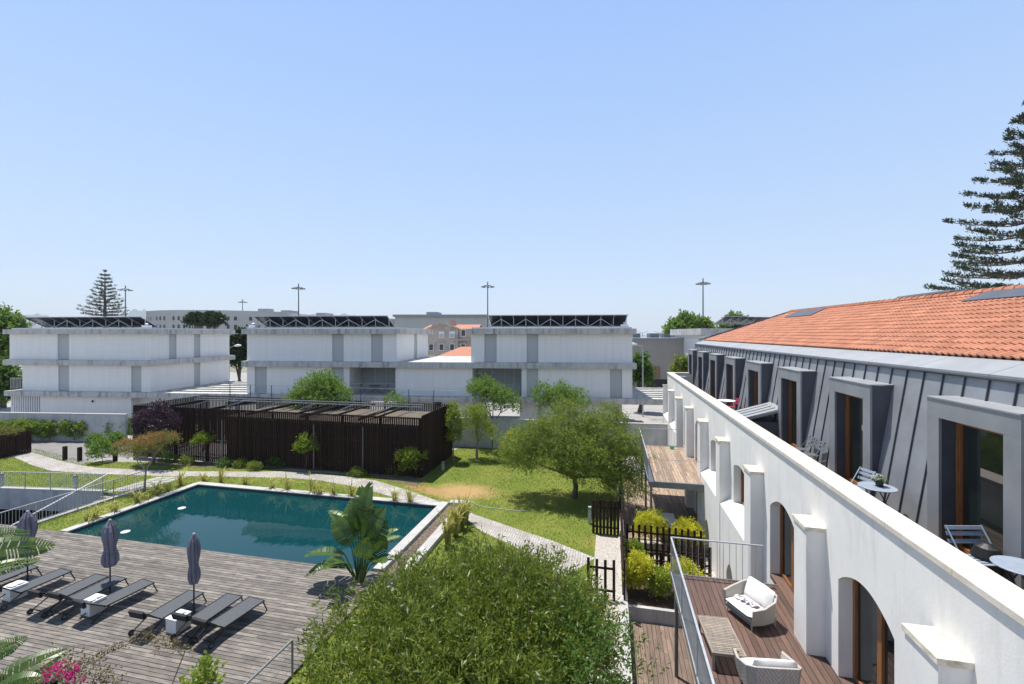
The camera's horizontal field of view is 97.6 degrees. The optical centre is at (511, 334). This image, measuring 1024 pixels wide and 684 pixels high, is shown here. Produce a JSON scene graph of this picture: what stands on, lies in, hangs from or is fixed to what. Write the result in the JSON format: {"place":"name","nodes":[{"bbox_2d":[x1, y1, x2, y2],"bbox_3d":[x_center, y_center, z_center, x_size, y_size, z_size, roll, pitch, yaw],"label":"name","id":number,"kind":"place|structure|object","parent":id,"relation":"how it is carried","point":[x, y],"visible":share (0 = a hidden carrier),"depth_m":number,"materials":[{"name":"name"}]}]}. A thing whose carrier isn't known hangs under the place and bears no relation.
{"place":"outdoors","nodes":[
{"label":"outdoors","id":0,"kind":"place"},
{"bbox_2d":[0,493,107,525],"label":"garage floor","id":1,"kind":"structure","parent":0,"point":[7,518],"depth_m":31.46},
{"bbox_2d":[38,486,148,523],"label":"ramp kerb wall","id":2,"kind":"structure","parent":1,"relation":"on","point":[94,503],"depth_m":24.91,"materials":[{"name":"concrete"}]},
{"bbox_2d":[0,471,143,531],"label":"balustrade","id":3,"kind":"object","parent":2,"relation":"on","point":[70,498],"visible":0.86,"depth_m":23.90,"materials":[{"name":"metal"}]},
{"bbox_2d":[9,309,355,327],"bbox_3d":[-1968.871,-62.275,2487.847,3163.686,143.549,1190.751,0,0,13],"label":"hills","id":4,"kind":"structure","parent":0,"point":[134,312],"depth_m":2270.43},
{"bbox_2d":[146,309,312,335],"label":"curved grey building","id":5,"kind":"structure","parent":0,"point":[168,318],"depth_m":152.93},
{"bbox_2d":[74,487,433,570],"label":"pool water","id":6,"kind":"structure","parent":0,"point":[281,527],"depth_m":22.58,"materials":[{"name":"liquid"}]},
{"bbox_2d":[9,452,593,575],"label":"cobbled path","id":7,"kind":"structure","parent":0,"point":[514,536],"depth_m":28.97,"materials":[{"name":"stone"}]},
{"bbox_2d":[0,446,628,683],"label":"lawn","id":8,"kind":"structure","parent":0,"point":[449,490],"depth_m":26.98,"materials":[{"name":"plant"}]},
{"bbox_2d":[106,428,183,491],"bbox_3d":[-22.330,7.580,27.474,4.565,3.848,2.811,0,0,13],"label":"flowering tree","id":9,"kind":"object","parent":8,"relation":"on","point":[139,444],"visible":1,"depth_m":27.11,"materials":[{"name":"green plant"}]},
{"bbox_2d":[106,477,185,491],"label":"paving slabs","id":10,"kind":"structure","parent":8,"relation":"on","point":[141,483],"depth_m":28.53,"materials":[{"name":"concrete"}]},
{"bbox_2d":[128,399,182,463],"bbox_3d":[-26.163,7.077,32.875,4.639,4.861,2.416,0,0,22],"label":"purple tree","id":11,"kind":"object","parent":8,"relation":"on","point":[156,416],"visible":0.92,"depth_m":32.45,"materials":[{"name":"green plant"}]},
{"bbox_2d":[157,459,422,485],"bbox_3d":[-16.523,9.502,31.293,22.059,0.001,1.711,0,0,13],"label":"planting bed","id":12,"kind":"object","parent":8,"relation":"on","point":[408,481],"visible":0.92,"depth_m":31.80,"materials":[{"name":"plant"}]},
{"bbox_2d":[189,430,214,461],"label":"tree","id":13,"kind":"object","parent":12,"relation":"on","point":[203,437],"visible":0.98,"depth_m":33.05,"materials":[{"name":"green plant"}]},
{"bbox_2d":[291,431,320,469],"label":"tree","id":14,"kind":"object","parent":12,"relation":"on","point":[302,442],"visible":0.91,"depth_m":31.18,"materials":[{"name":"green plant"}]},
{"bbox_2d":[304,482,400,582],"bbox_3d":[-6.052,7.635,16.997,3.530,3.785,2.422,0,0,-9],"label":"strelitzia plant","id":15,"kind":"object","parent":8,"relation":"on","point":[363,515],"visible":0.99,"depth_m":17.09,"materials":[{"name":"green plant"}]},
{"bbox_2d":[435,506,455,545],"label":"flax plant","id":16,"kind":"object","parent":8,"relation":"on","point":[447,531],"visible":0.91,"depth_m":20.11,"materials":[{"name":"green plant"}]},
{"bbox_2d":[443,399,463,461],"bbox_3d":[-4.362,7.165,33.462,1.596,4.677,1.564,0,0,13],"label":"columnar tree","id":17,"kind":"object","parent":8,"relation":"on","point":[455,430],"visible":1,"depth_m":33.30,"materials":[{"name":"green plant"}]},
{"bbox_2d":[271,525,637,683],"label":"bush","id":18,"kind":"object","parent":8,"relation":"on","point":[459,647],"visible":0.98,"depth_m":9.30,"materials":[{"name":"green plant"}]},
{"bbox_2d":[444,498,467,536],"bbox_3d":[-2.651,8.532,21.120,1.340,1.936,1.280,0,0,-23],"label":"flax plant","id":19,"kind":"object","parent":8,"relation":"on","point":[456,515],"visible":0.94,"depth_m":21.03,"materials":[{"name":"green plant"}]},
{"bbox_2d":[457,402,499,458],"bbox_3d":[-2.626,7.262,34.290,3.556,4.496,2.912,0,0,13],"label":"garden tree","id":20,"kind":"object","parent":8,"relation":"on","point":[476,411],"visible":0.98,"depth_m":34.06,"materials":[{"name":"green plant"}]},
{"bbox_2d":[461,558,669,683],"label":"bush","id":21,"kind":"object","parent":8,"relation":"on","point":[604,645],"visible":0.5,"depth_m":9.16,"materials":[{"name":"green plant"}]},
{"bbox_2d":[487,394,659,506],"bbox_3d":[3.463,6.551,26.180,9.942,5.951,5.808,0,0,13],"label":"spreading tree","id":22,"kind":"object","parent":8,"relation":"on","point":[586,443],"visible":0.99,"depth_m":25.16,"materials":[{"name":"green plant"}]},
{"bbox_2d":[592,500,619,534],"bbox_3d":[4.471,8.687,21.367,1.275,1.625,0.105,0,0,13],"label":"picket fence","id":23,"kind":"object","parent":8,"relation":"on","point":[607,507],"visible":1,"depth_m":21.31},
{"bbox_2d":[0,368,662,493],"bbox_3d":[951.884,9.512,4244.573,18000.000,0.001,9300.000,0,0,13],"label":"ground","id":24,"kind":"structure","parent":0,"point":[653,413],"depth_m":52.70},
{"bbox_2d":[0,355,21,408],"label":"distant tree","id":25,"kind":"object","parent":24,"relation":"on","point":[7,372],"visible":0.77,"depth_m":49.62,"materials":[{"name":"green plant"}]},
{"bbox_2d":[0,301,32,407],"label":"distant tree","id":26,"kind":"object","parent":24,"relation":"on","point":[15,320],"visible":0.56,"depth_m":57.05,"materials":[{"name":"green plant"}]},
{"bbox_2d":[0,528,55,575],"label":"strelitzia plant","id":27,"kind":"object","parent":24,"relation":"on","point":[15,540],"visible":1,"depth_m":6.60,"materials":[{"name":"green plant"}]},
{"bbox_2d":[0,635,66,683],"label":"strelitzia plant","id":28,"kind":"object","parent":24,"relation":"on","point":[16,677],"visible":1,"depth_m":8.05,"materials":[{"name":"green plant"}]},
{"bbox_2d":[0,486,106,511],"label":"garage ramp wall","id":29,"kind":"structure","parent":24,"relation":"on","point":[12,497],"depth_m":27.38,"materials":[{"name":"paint"}]},
{"bbox_2d":[0,471,102,490],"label":"balustrade","id":30,"kind":"object","parent":29,"relation":"on","point":[50,480],"visible":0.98,"depth_m":27.22,"materials":[{"name":"metal"}]},
{"bbox_2d":[0,412,127,440],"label":"garden wall","id":31,"kind":"structure","parent":24,"relation":"on","point":[96,422],"depth_m":39.94,"materials":[{"name":"paint"}]},
{"bbox_2d":[2,642,131,683],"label":"bougainvillea","id":32,"kind":"object","parent":24,"relation":"on","point":[70,675],"visible":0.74,"depth_m":10.25,"materials":[{"name":"pink plant"}]},
{"bbox_2d":[9,441,135,464],"bbox_3d":[-39.172,9.500,36.473,22.172,0.001,6.749,0,0,4],"label":"parking area","id":33,"kind":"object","parent":24,"relation":"on","point":[53,447],"visible":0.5,"depth_m":37.05,"materials":[{"name":"concrete"}]},
{"bbox_2d":[0,430,30,457],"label":"slatted planter","id":34,"kind":"object","parent":33,"relation":"on","point":[20,443],"visible":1,"depth_m":35.34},
{"bbox_2d":[86,434,115,461],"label":"garden shrub","id":35,"kind":"object","parent":24,"relation":"on","point":[103,443],"visible":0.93,"depth_m":33.19,"materials":[{"name":"green plant"}]},
{"bbox_2d":[3,328,234,425],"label":"white apartment block","id":36,"kind":"structure","parent":24,"relation":"on","point":[97,370],"depth_m":45.98,"materials":[{"name":"paint"}]},
{"bbox_2d":[22,316,158,327],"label":"solar array","id":37,"kind":"object","parent":36,"relation":"on","point":[98,322],"visible":0.92,"depth_m":47.39,"materials":[{"name":"glass"}]},
{"bbox_2d":[151,381,246,407],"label":"louvred link roof","id":38,"kind":"structure","parent":36,"relation":"attached to","point":[227,389],"depth_m":46.19,"materials":[{"name":"metal"}]},
{"bbox_2d":[0,524,383,683],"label":"pool deck","id":39,"kind":"structure","parent":24,"relation":"on","point":[249,645],"depth_m":15.16,"materials":[{"name":"wood"}]},
{"bbox_2d":[2,581,28,601],"bbox_3d":[-17.777,9.172,16.030,0.470,0.455,0.510,0,0,17],"label":"cube table","id":40,"kind":"object","parent":39,"relation":"on","point":[8,596],"visible":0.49,"depth_m":15.85,"materials":[{"name":"white paint"}]},
{"bbox_2d":[0,564,41,581],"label":"sun lounger","id":41,"kind":"object","parent":39,"relation":"on","point":[7,576],"visible":0.76,"depth_m":17.00,"materials":[{"name":"metal"}]},
{"bbox_2d":[16,510,38,580],"bbox_3d":[-18.533,8.060,17.127,0.560,2.680,0.578,0,0,13],"label":"closed parasol","id":42,"kind":"object","parent":39,"relation":"on","point":[28,521],"visible":0.59,"depth_m":17.06,"materials":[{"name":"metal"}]},
{"bbox_2d":[0,568,75,610],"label":"sun lounger","id":43,"kind":"object","parent":39,"relation":"on","point":[45,578],"visible":0.98,"depth_m":16.39,"materials":[{"name":"fabric"}]},
{"bbox_2d":[26,573,108,617],"bbox_3d":[-15.631,8.960,15.888,0.756,0.892,2.123,0,0,16],"label":"sun lounger","id":44,"kind":"object","parent":39,"relation":"on","point":[78,586],"visible":0.89,"depth_m":15.87,"materials":[{"name":"metal"}]},
{"bbox_2d":[46,575,128,619],"bbox_3d":[-14.848,8.960,15.770,0.756,0.892,2.123,0,0,16],"label":"sun lounger","id":45,"kind":"object","parent":39,"relation":"on","point":[99,587],"visible":0.94,"depth_m":15.68,"materials":[{"name":"fabric"}]},
{"bbox_2d":[81,593,106,616],"bbox_3d":[-14.186,9.172,15.189,0.470,0.455,0.510,0,0,17],"label":"cube table","id":46,"kind":"object","parent":39,"relation":"on","point":[90,610],"visible":0.53,"depth_m":15.02,"materials":[{"name":"white paint"}]},
{"bbox_2d":[99,519,122,594],"bbox_3d":[-14.725,8.075,16.410,0.567,2.650,0.560,0,0,13],"label":"closed parasol","id":47,"kind":"object","parent":39,"relation":"on","point":[110,557],"visible":0.91,"depth_m":16.27,"materials":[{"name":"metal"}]},
{"bbox_2d":[72,579,157,623],"bbox_3d":[-13.669,9.011,15.496,0.690,0.804,2.203,0,0,21],"label":"sun lounger","id":48,"kind":"object","parent":39,"relation":"on","point":[123,592],"visible":0.98,"depth_m":15.46,"materials":[{"name":"metal"}]},
{"bbox_2d":[38,624,205,683],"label":"dry vine","id":49,"kind":"object","parent":39,"relation":"on","point":[165,644],"visible":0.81,"depth_m":11.66,"materials":[{"name":"brown plant"}]},
{"bbox_2d":[128,589,206,639],"bbox_3d":[-11.335,8.972,14.817,0.756,0.868,2.147,0,0,15],"label":"sun lounger","id":50,"kind":"object","parent":39,"relation":"on","point":[165,610],"visible":0.87,"depth_m":14.73,"materials":[{"name":"fabric"}]},
{"bbox_2d":[165,609,191,633],"bbox_3d":[-10.657,9.172,14.309,0.470,0.455,0.510,0,0,17],"label":"cube table","id":51,"kind":"object","parent":39,"relation":"on","point":[173,626],"visible":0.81,"depth_m":14.12,"materials":[{"name":"white paint"}]},
{"bbox_2d":[185,532,206,615],"bbox_3d":[-10.839,8.075,15.267,0.560,2.650,0.560,0,0,13],"label":"closed parasol","id":52,"kind":"object","parent":39,"relation":"on","point":[193,557],"visible":0.97,"depth_m":15.18,"materials":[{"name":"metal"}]},
{"bbox_2d":[169,593,242,643],"bbox_3d":[-9.867,8.956,14.629,0.756,0.899,2.115,0,0,16],"label":"sun lounger","id":53,"kind":"object","parent":39,"relation":"on","point":[216,607],"visible":0.85,"depth_m":14.61,"materials":[{"name":"fabric"}]},
{"bbox_2d":[191,596,267,648],"bbox_3d":[-9.037,8.972,14.412,0.756,0.868,2.147,0,0,20],"label":"sun lounger","id":54,"kind":"object","parent":39,"relation":"on","point":[225,620],"visible":1,"depth_m":14.31,"materials":[{"name":"fabric"}]},
{"bbox_2d":[244,639,292,683],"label":"deck railing","id":55,"kind":"object","parent":39,"relation":"on","point":[268,662],"visible":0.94,"depth_m":11.75,"materials":[{"name":"metal"}]},
{"bbox_2d":[180,311,207,328],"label":"distant tree","id":56,"kind":"object","parent":24,"relation":"on","point":[190,318],"visible":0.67,"depth_m":89.05,"materials":[{"name":"green plant"}]},
{"bbox_2d":[179,650,229,683],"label":"climbing shrub","id":57,"kind":"object","parent":24,"relation":"on","point":[205,669],"visible":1,"depth_m":10.00,"materials":[{"name":"green plant"}]},
{"bbox_2d":[196,310,228,328],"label":"distant tree","id":58,"kind":"object","parent":24,"relation":"on","point":[210,319],"visible":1,"depth_m":89.05,"materials":[{"name":"green plant"}]},
{"bbox_2d":[229,324,248,380],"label":"distant tree","id":59,"kind":"object","parent":24,"relation":"on","point":[239,352],"visible":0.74,"depth_m":63.06,"materials":[{"name":"green plant"}]},
{"bbox_2d":[60,481,469,599],"bbox_3d":[-12.143,9.790,22.400,18.000,1.020,9.400,0,0,13],"label":"pool basin","id":60,"kind":"object","parent":24,"relation":"on","point":[424,533],"visible":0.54,"depth_m":23.64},
{"bbox_2d":[133,395,452,477],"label":"slatted pavilion","id":61,"kind":"structure","parent":24,"relation":"on","point":[371,440],"depth_m":32.23,"materials":[{"name":"wood"}]},
{"bbox_2d":[278,366,355,408],"bbox_3d":[-16.126,6.055,37.441,6.628,6.914,4.133,0,0,24],"label":"garden tree","id":62,"kind":"object","parent":24,"relation":"on","point":[327,387],"visible":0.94,"depth_m":36.87,"materials":[{"name":"green plant"}]},
{"bbox_2d":[241,327,456,411],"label":"white apartment block","id":63,"kind":"structure","parent":24,"relation":"on","point":[399,360],"depth_m":43.48,"materials":[{"name":"paint"}]},
{"bbox_2d":[253,315,394,327],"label":"solar array","id":64,"kind":"object","parent":63,"relation":"on","point":[329,321],"visible":0.94,"depth_m":45.08,"materials":[{"name":"glass"}]},
{"bbox_2d":[393,445,429,471],"bbox_3d":[-6.733,8.391,29.948,2.591,2.232,1.768,0,0,13],"label":"clipped shrub","id":65,"kind":"object","parent":24,"relation":"on","point":[406,454],"visible":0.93,"depth_m":29.57,"materials":[{"name":"green plant"}]},
{"bbox_2d":[393,312,490,328],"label":"flat roofed hall","id":66,"kind":"structure","parent":24,"relation":"on","point":[421,321],"depth_m":150.00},
{"bbox_2d":[464,372,528,446],"bbox_3d":[-1.296,6.261,37.800,5.606,6.491,4.135,0,0,13],"label":"garden tree","id":67,"kind":"object","parent":24,"relation":"on","point":[484,384],"visible":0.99,"depth_m":37.26,"materials":[{"name":"green plant"}]},
{"bbox_2d":[433,327,639,421],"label":"white apartment block","id":68,"kind":"structure","parent":24,"relation":"on","point":[598,363],"depth_m":41.48,"materials":[{"name":"paint"}]},
{"bbox_2d":[487,314,627,326],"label":"solar array","id":69,"kind":"object","parent":68,"relation":"on","point":[556,320],"visible":0.88,"depth_m":43.01,"materials":[{"name":"glass"}]},
{"bbox_2d":[632,387,662,404],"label":"louvred link roof","id":70,"kind":"structure","parent":68,"relation":"attached to","point":[648,396],"depth_m":43.40,"materials":[{"name":"concrete"}]},
{"bbox_2d":[453,417,667,453],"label":"garden wall","id":71,"kind":"structure","parent":24,"relation":"on","point":[661,436],"depth_m":37.24,"materials":[{"name":"paint"}]},
{"bbox_2d":[529,377,593,412],"bbox_3d":[4.061,6.460,37.304,5.555,6.098,4.191,0,0,13],"label":"garden tree","id":72,"kind":"object","parent":24,"relation":"on","point":[556,392],"visible":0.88,"depth_m":36.65,"materials":[{"name":"green plant"}]},
{"bbox_2d":[617,488,632,683],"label":"yard retaining wall","id":73,"kind":"structure","parent":24,"relation":"on","point":[623,606],"depth_m":15.48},
{"bbox_2d":[620,506,624,599],"bbox_3d":[4.540,8.756,18.449,0.105,1.528,5.190,0,0,13],"label":"picket fence","id":74,"kind":"object","parent":73,"relation":"on","point":[622,547],"visible":0.99,"depth_m":17.28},
{"bbox_2d":[632,349,656,412],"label":"distant tree","id":75,"kind":"object","parent":24,"relation":"on","point":[648,373],"visible":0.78,"depth_m":54.30,"materials":[{"name":"green plant"}]},
{"bbox_2d":[629,621,691,683],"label":"yard underlay","id":76,"kind":"object","parent":24,"relation":"on","point":[650,656],"depth_m":14.17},
{"bbox_2d":[630,621,695,683],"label":"yard decking","id":77,"kind":"object","parent":76,"relation":"on","point":[683,653],"visible":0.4,"depth_m":14.07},
{"bbox_2d":[668,353,687,371],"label":"distant tree","id":78,"kind":"object","parent":24,"relation":"on","point":[680,363],"visible":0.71,"depth_m":54.51,"materials":[{"name":"green plant"}]},
{"bbox_2d":[670,328,733,358],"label":"white apartment block","id":79,"kind":"structure","parent":24,"relation":"on","point":[687,335],"depth_m":67.77,"materials":[{"name":"paint"}]},
{"bbox_2d":[714,316,768,324],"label":"solar array","id":80,"kind":"object","parent":79,"relation":"on","point":[740,320],"visible":0.56,"depth_m":65.38,"materials":[{"name":"glass"}]},
{"bbox_2d":[639,284,1023,683],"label":"apartment building","id":81,"kind":"structure","parent":24,"relation":"on","point":[917,400],"depth_m":10.33,"materials":[{"name":"paint"}]},
{"bbox_2d":[698,615,746,670],"bbox_3d":[4.670,6.904,10.039,0.680,0.392,1.295,0,0,10],"label":"coffee table","id":82,"kind":"object","parent":81,"relation":"on","point":[721,637],"visible":1,"depth_m":9.96,"materials":[{"name":"grey wood"}]},
{"bbox_2d":[722,575,776,630],"bbox_3d":[5.990,6.685,11.214,0.897,0.834,1.117,0,0,-15],"label":"wicker armchair","id":83,"kind":"object","parent":81,"relation":"on","point":[751,601],"visible":1,"depth_m":11.10,"materials":[{"name":"wicker"}]},
{"bbox_2d":[732,647,801,683],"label":"wicker armchair","id":84,"kind":"object","parent":81,"relation":"on","point":[785,668],"visible":1,"depth_m":8.58,"materials":[{"name":"wicker"}]},
{"bbox_2d":[780,505,793,592],"bbox_3d":[7.780,5.860,12.347,0.100,2.480,1.900,0,0,13],"label":"arched door","id":85,"kind":"structure","parent":81,"relation":"in","point":[786,526],"depth_m":12.87,"materials":[{"name":"brown wood"}]},
{"bbox_2d":[853,580,893,683],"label":"arched door","id":86,"kind":"structure","parent":81,"relation":"in","point":[873,640],"depth_m":8.70,"materials":[{"name":"brown wood"}]},
{"bbox_2d":[857,481,897,505],"bbox_3d":[8.241,3.792,10.105,0.720,0.736,0.720,0,0,-12],"label":"round table","id":87,"kind":"object","parent":81,"relation":"on","point":[872,487],"visible":0.59,"depth_m":10.02,"materials":[{"name":"white metal"}]},
{"bbox_2d":[944,525,995,565],"bbox_3d":[7.751,3.711,7.415,0.622,0.888,0.600,0,0,1],"label":"folding chair","id":88,"kind":"object","parent":81,"relation":"on","point":[970,527],"visible":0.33,"depth_m":7.66,"materials":[{"name":"grey metal"}]},
{"bbox_2d":[970,542,1004,577],"bbox_3d":[7.862,3.800,7.409,0.410,0.700,0.404,0,0,13],"label":"round planter","id":89,"kind":"object","parent":81,"relation":"on","point":[984,551],"visible":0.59,"depth_m":7.32,"materials":[{"name":"concrete"}]},
{"bbox_2d":[989,555,1023,585],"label":"round table","id":90,"kind":"object","parent":81,"relation":"on","point":[1015,565],"visible":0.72,"depth_m":6.73,"materials":[{"name":"white metal"}]},
{"bbox_2d":[922,101,1023,290],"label":"norfolk pine","id":91,"kind":"object","parent":24,"relation":"on","point":[1016,179],"visible":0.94,"depth_m":51.14,"materials":[{"name":"green plant"}]},
{"bbox_2d":[13,336,659,372],"bbox_3d":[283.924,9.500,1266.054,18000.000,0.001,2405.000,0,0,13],"label":"land","id":92,"kind":"structure","parent":0,"point":[244,369],"depth_m":122.09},
{"bbox_2d":[77,270,129,316],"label":"norfolk pine","id":93,"kind":"object","parent":92,"relation":"on","point":[103,293],"visible":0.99,"depth_m":149.39,"materials":[{"name":"green plant"}]},
{"bbox_2d":[632,333,695,386],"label":"beige warehouse","id":94,"kind":"structure","parent":92,"relation":"on","point":[663,348],"depth_m":72.00,"materials":[{"name":"grey paint"}]},
{"bbox_2d":[661,309,710,332],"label":"distant tree","id":95,"kind":"object","parent":92,"relation":"on","point":[685,320],"visible":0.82,"depth_m":93.47,"materials":[{"name":"green plant"}]},
{"bbox_2d":[423,320,481,355],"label":"old gabled house","id":96,"kind":"structure","parent":0,"point":[443,338],"depth_m":104.40,"materials":[{"name":"paint"}]},
{"bbox_2d":[0,0,1023,474],"label":"sky","id":97,"kind":"structure","parent":0,"point":[372,157],"materials":[{"name":"blue"}]},
{"bbox_2d":[587,535,622,683],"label":"gravel path","id":98,"kind":"structure","parent":0,"point":[606,547],"depth_m":18.43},
{"bbox_2d":[587,557,614,600],"bbox_3d":[3.204,8.777,16.117,1.000,1.446,0.105,0,0,13],"label":"picket fence","id":99,"kind":"object","parent":98,"relation":"on","point":[606,568],"visible":0.7,"depth_m":16.04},
{"bbox_2d":[621,475,715,579],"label":"yard floor","id":100,"kind":"structure","parent":0,"point":[666,543],"depth_m":21.26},
{"bbox_2d":[618,537,649,562],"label":"yellow shrub","id":101,"kind":"object","parent":100,"relation":"on","point":[629,543],"visible":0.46,"depth_m":19.45,"materials":[{"name":"green plant"}]},
{"bbox_2d":[630,508,671,539],"bbox_3d":[6.546,9.142,21.313,1.779,1.722,1.691,0,0,39],"label":"yellow shrub","id":102,"kind":"object","parent":100,"relation":"on","point":[653,518],"visible":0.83,"depth_m":21.09,"materials":[{"name":"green plant"}]},
{"bbox_2d":[627,580,681,627],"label":"planter wall","id":103,"kind":"structure","parent":100,"relation":"on","point":[644,606],"depth_m":15.82,"materials":[{"name":"concrete"}]},
{"bbox_2d":[619,545,659,593],"bbox_3d":[4.827,8.832,16.804,1.586,1.740,1.373,0,0,13],"label":"yellow shrub","id":104,"kind":"object","parent":103,"relation":"in","point":[638,575],"visible":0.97,"depth_m":16.57,"materials":[{"name":"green plant"}]},
{"bbox_2d":[645,565,673,601],"bbox_3d":[5.505,9.057,16.407,1.120,1.288,1.092,0,0,-23],"label":"yellow shrub","id":105,"kind":"object","parent":103,"relation":"in","point":[663,580],"visible":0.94,"depth_m":16.26,"materials":[{"name":"green plant"}]},
{"bbox_2d":[661,554,703,578],"bbox_3d":[6.369,8.981,16.715,1.703,1.443,1.590,0,0,13],"label":"yellow shrub","id":106,"kind":"object","parent":103,"relation":"in","point":[687,566],"visible":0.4,"depth_m":16.53,"materials":[{"name":"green plant"}]},
{"bbox_2d":[622,477,702,545],"bbox_3d":[8.635,10.069,26.705,3.964,0.042,10.094,0,0,13],"label":"yard decking","id":107,"kind":"object","parent":100,"relation":"on","point":[669,501],"visible":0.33,"depth_m":26.20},
{"bbox_2d":[626,523,701,563],"bbox_3d":[6.736,9.314,19.937,3.220,1.572,0.105,0,0,13],"label":"picket fence","id":108,"kind":"object","parent":100,"relation":"on","point":[669,534],"visible":0.47,"depth_m":19.86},
{"bbox_2d":[628,549,710,576],"bbox_3d":[6.152,9.336,17.608,3.100,1.527,0.105,0,0,13],"label":"picket fence","id":109,"kind":"object","parent":100,"relation":"on","point":[661,561],"visible":0.27,"depth_m":17.42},
{"bbox_2d":[644,541,711,576],"bbox_3d":[6.851,9.385,18.578,2.640,1.429,0.105,0,0,13],"label":"picket fence","id":110,"kind":"object","parent":100,"relation":"on","point":[680,552],"visible":0.37,"depth_m":18.50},
{"bbox_2d":[665,515,707,545],"bbox_3d":[8.065,9.165,20.606,1.678,1.680,1.710,0,0,-38],"label":"yellow shrub","id":111,"kind":"object","parent":100,"relation":"on","point":[684,524],"visible":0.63,"depth_m":20.50,"materials":[{"name":"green plant"}]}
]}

